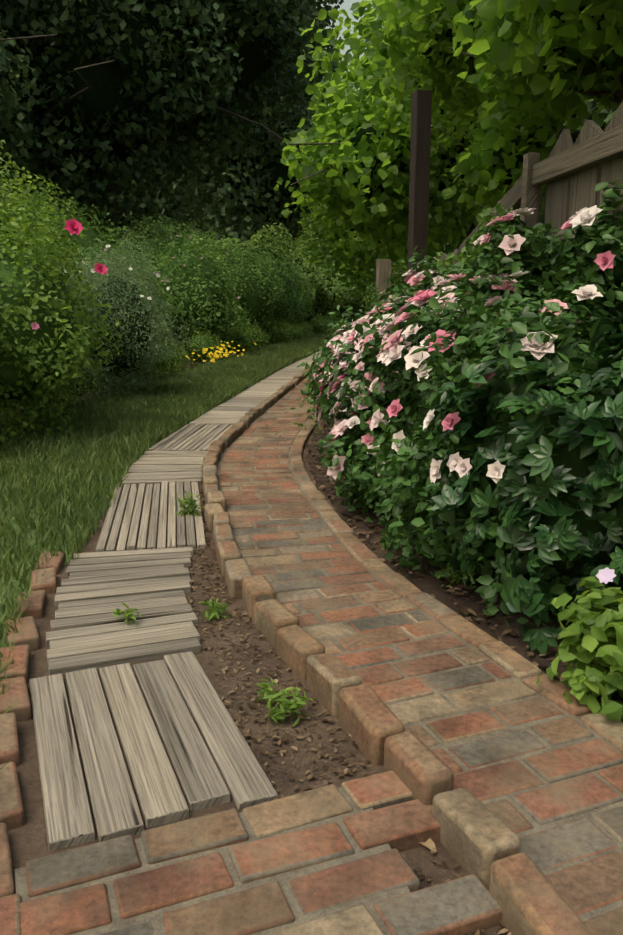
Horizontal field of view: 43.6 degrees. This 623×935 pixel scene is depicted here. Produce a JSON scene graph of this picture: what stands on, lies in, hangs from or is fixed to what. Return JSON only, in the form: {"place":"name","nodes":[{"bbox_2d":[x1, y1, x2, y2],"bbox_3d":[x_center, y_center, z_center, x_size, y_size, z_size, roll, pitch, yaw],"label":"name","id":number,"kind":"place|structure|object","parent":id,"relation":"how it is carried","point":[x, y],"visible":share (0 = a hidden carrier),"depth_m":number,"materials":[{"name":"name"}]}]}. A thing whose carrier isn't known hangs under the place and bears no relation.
{"place":"outdoors","nodes":[
{"label":"outdoors","id":0,"kind":"place"},
{"bbox_2d":[0,448,122,646],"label":"lawn","id":1,"kind":"structure","parent":0,"point":[13,580],"depth_m":3.73,"materials":[{"name":"green plant"}]},
{"bbox_2d":[0,332,331,769],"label":"grass","id":2,"kind":"structure","parent":1,"relation":"on","point":[123,430],"depth_m":5.66,"materials":[{"name":"green plant"}]},
{"bbox_2d":[186,341,255,363],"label":"yellow flowers","id":3,"kind":"object","parent":1,"relation":"on","point":[204,350],"visible":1,"depth_m":11.72,"materials":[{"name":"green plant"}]},
{"bbox_2d":[0,322,622,721],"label":"ground","id":4,"kind":"structure","parent":0,"point":[440,594],"depth_m":3.11,"materials":[{"name":"brown soil"}]},
{"bbox_2d":[0,19,56,198],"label":"tree","id":5,"kind":"object","parent":4,"relation":"on","point":[8,88],"depth_m":15.34,"materials":[{"name":"green plant"}]},
{"bbox_2d":[0,139,122,442],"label":"bush","id":6,"kind":"object","parent":4,"relation":"on","point":[79,336],"depth_m":6.03,"materials":[{"name":"green plant"}]},
{"bbox_2d":[31,219,107,329],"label":"flowers","id":7,"kind":"object","parent":6,"relation":"on","point":[72,226],"visible":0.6,"depth_m":5.79,"materials":[{"name":"pink plant"}]},
{"bbox_2d":[2,367,191,425],"bbox_3d":[-3.411,-0.669,8.531,2.629,0.032,11.940,3,12,15],"label":"grass edge","id":8,"kind":"object","parent":4,"relation":"on","point":[106,391],"visible":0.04,"depth_m":9.77,"materials":[{"name":"green plant"}]},
{"bbox_2d":[53,231,189,402],"bbox_3d":[-2.447,-1.866,9.614,1.749,1.907,3.314,-3,12,-16],"label":"pale shrub","id":9,"kind":"object","parent":4,"relation":"on","point":[98,279],"depth_m":8.65,"materials":[{"name":"green plant"}]},
{"bbox_2d":[1,179,311,357],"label":"shrubs","id":10,"kind":"object","parent":4,"relation":"on","point":[230,302],"depth_m":15.41,"materials":[{"name":"green plant"}]},
{"bbox_2d":[0,0,341,256],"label":"trees","id":11,"kind":"object","parent":4,"relation":"on","point":[213,122],"depth_m":19.22,"materials":[{"name":"green plant"}]},
{"bbox_2d":[4,310,340,416],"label":"plants","id":12,"kind":"object","parent":4,"relation":"on","point":[218,343],"depth_m":13.90,"materials":[{"name":"green plant"}]},
{"bbox_2d":[63,216,482,360],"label":"small white flowers","id":13,"kind":"object","parent":4,"relation":"on","point":[157,274],"visible":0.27,"depth_m":8.57,"materials":[{"name":"white plant"}]},
{"bbox_2d":[7,402,544,934],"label":"dirt strip","id":14,"kind":"object","parent":4,"relation":"on","point":[27,840],"visible":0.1,"depth_m":2.08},
{"bbox_2d":[0,551,65,934],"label":"edge bricks","id":15,"kind":"object","parent":14,"relation":"on","point":[27,640],"visible":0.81,"depth_m":2.09,"materials":[{"name":"brown brick"}]},
{"bbox_2d":[29,423,277,851],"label":"wood planks","id":16,"kind":"object","parent":14,"relation":"on","point":[213,761],"visible":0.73,"depth_m":2.24,"materials":[{"name":"grey wood"}]},
{"bbox_2d":[15,787,409,934],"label":"joint","id":17,"kind":"object","parent":14,"relation":"on","point":[155,917],"visible":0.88,"depth_m":1.47,"materials":[{"name":"concrete"}]},
{"bbox_2d":[189,350,321,424],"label":"wood planks","id":18,"kind":"object","parent":14,"relation":"on","point":[234,410],"visible":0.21,"depth_m":9.19,"materials":[{"name":"grey wood"}]},
{"bbox_2d":[20,770,501,934],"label":"band bricks","id":19,"kind":"object","parent":14,"relation":"on","point":[397,818],"visible":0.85,"depth_m":1.48,"materials":[{"name":"brown brick"}]},
{"bbox_2d":[224,466,451,851],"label":"dry leaves","id":20,"kind":"object","parent":14,"relation":"on","point":[429,843],"visible":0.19,"depth_m":1.61,"materials":[{"name":"brown plant"}]},
{"bbox_2d":[188,488,511,934],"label":"soil","id":21,"kind":"structure","parent":14,"relation":"on","point":[348,763],"depth_m":2.17,"materials":[{"name":"brown soil"}]},
{"bbox_2d":[125,219,447,330],"bbox_3d":[-2.761,-7.596,30.561,18.403,4.641,7.967,-6,13,-26],"label":"hedge","id":22,"kind":"object","parent":4,"relation":"on","point":[307,285],"depth_m":31.73,"materials":[{"name":"green plant"}]},
{"bbox_2d":[110,490,480,726],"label":"weeds","id":23,"kind":"object","parent":4,"relation":"on","point":[275,714],"visible":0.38,"depth_m":2.67,"materials":[{"name":"green plant"}]},
{"bbox_2d":[291,364,329,435],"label":"plants","id":24,"kind":"object","parent":4,"relation":"on","point":[302,425],"depth_m":6.80,"materials":[{"name":"green plant"}]},
{"bbox_2d":[6,89,622,259],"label":"trees","id":25,"kind":"object","parent":4,"relation":"on","point":[606,114],"depth_m":51.09,"materials":[{"name":"green plant"}]},
{"bbox_2d":[134,0,570,256],"bbox_3d":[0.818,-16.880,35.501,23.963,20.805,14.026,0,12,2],"label":"bush","id":26,"kind":"object","parent":4,"relation":"on","point":[219,205],"depth_m":33.45,"materials":[{"name":"green plant"}]},
{"bbox_2d":[376,259,390,298],"bbox_3d":[0.680,-1.214,7.481,0.120,1.520,0.120,-2,12,-10],"label":"grey post","id":27,"kind":"object","parent":4,"relation":"on","point":[383,270],"visible":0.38,"depth_m":7.30,"materials":[{"name":"grey wood"}]},
{"bbox_2d":[361,259,406,308],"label":"shrubs","id":28,"kind":"object","parent":4,"relation":"on","point":[396,277],"depth_m":14.72,"materials":[{"name":"green plant"}]},
{"bbox_2d":[202,361,592,934],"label":"kerb blocks","id":29,"kind":"structure","parent":4,"relation":"on","point":[480,840],"depth_m":1.86,"materials":[{"name":"brick"}]},
{"bbox_2d":[407,89,431,285],"bbox_3d":[0.781,-1.398,5.774,0.115,2.580,0.115,-3,12,-12],"label":"dark post","id":30,"kind":"object","parent":4,"relation":"on","point":[421,112],"visible":0.52,"depth_m":5.58,"materials":[{"name":"brown wood"}]},
{"bbox_2d":[217,372,622,934],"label":"brick path","id":31,"kind":"structure","parent":4,"relation":"on","point":[585,916],"depth_m":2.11,"materials":[{"name":"red brick"}]},
{"bbox_2d":[274,0,589,300],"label":"tree","id":32,"kind":"object","parent":4,"relation":"on","point":[384,216],"depth_m":10.78,"materials":[{"name":"green plant"}]},
{"bbox_2d":[289,409,622,751],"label":"edge bricks","id":33,"kind":"object","parent":4,"relation":"on","point":[509,659],"visible":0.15,"depth_m":2.69,"materials":[{"name":"brown brick"}]},
{"bbox_2d":[297,180,622,628],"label":"rose hedge","id":34,"kind":"object","parent":4,"relation":"on","point":[395,489],"depth_m":3.07,"materials":[{"name":"green plant"}]},
{"bbox_2d":[313,205,615,482],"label":"roses","id":35,"kind":"object","parent":34,"relation":"attached to","point":[391,351],"visible":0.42,"depth_m":3.45,"materials":[{"name":"pink plant"}]},
{"bbox_2d":[350,0,622,214],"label":"tree","id":36,"kind":"object","parent":4,"relation":"on","point":[507,44],"depth_m":5.38,"materials":[{"name":"green plant"}]},
{"bbox_2d":[418,309,622,654],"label":"leaves","id":37,"kind":"object","parent":4,"relation":"on","point":[600,484],"depth_m":2.48,"materials":[{"name":"green plant"}]},
{"bbox_2d":[432,101,622,339],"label":"fence boards","id":38,"kind":"object","parent":4,"relation":"on","point":[569,196],"visible":0.06,"depth_m":3.27,"materials":[{"name":"brown wood"}]},
{"bbox_2d":[408,203,519,293],"bbox_3d":[0.889,-0.902,5.062,0.684,1.374,2.228,0,12,2],"label":"rose bush","id":39,"kind":"object","parent":38,"relation":"attached to","point":[471,250],"visible":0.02,"depth_m":4.34,"materials":[{"name":"green plant"}]},
{"bbox_2d":[443,124,622,272],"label":"fence rails","id":40,"kind":"object","parent":38,"relation":"attached to","point":[522,192],"visible":0.35,"depth_m":3.45,"materials":[{"name":"brown wood"}]},
{"bbox_2d":[536,576,622,721],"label":"plant","id":41,"kind":"object","parent":4,"relation":"on","point":[587,636],"visible":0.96,"depth_m":2.12,"materials":[{"name":"green plant"}]},
{"bbox_2d":[596,567,615,583],"bbox_3d":[0.912,0.293,2.062,0.042,0.096,0.329,-10,16,-41],"label":"flower","id":42,"kind":"object","parent":41,"relation":"attached to","point":[606,575],"visible":1,"depth_m":2.17,"materials":[{"name":"pink plant"}]},
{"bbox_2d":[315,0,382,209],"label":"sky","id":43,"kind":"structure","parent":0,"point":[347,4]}
]}

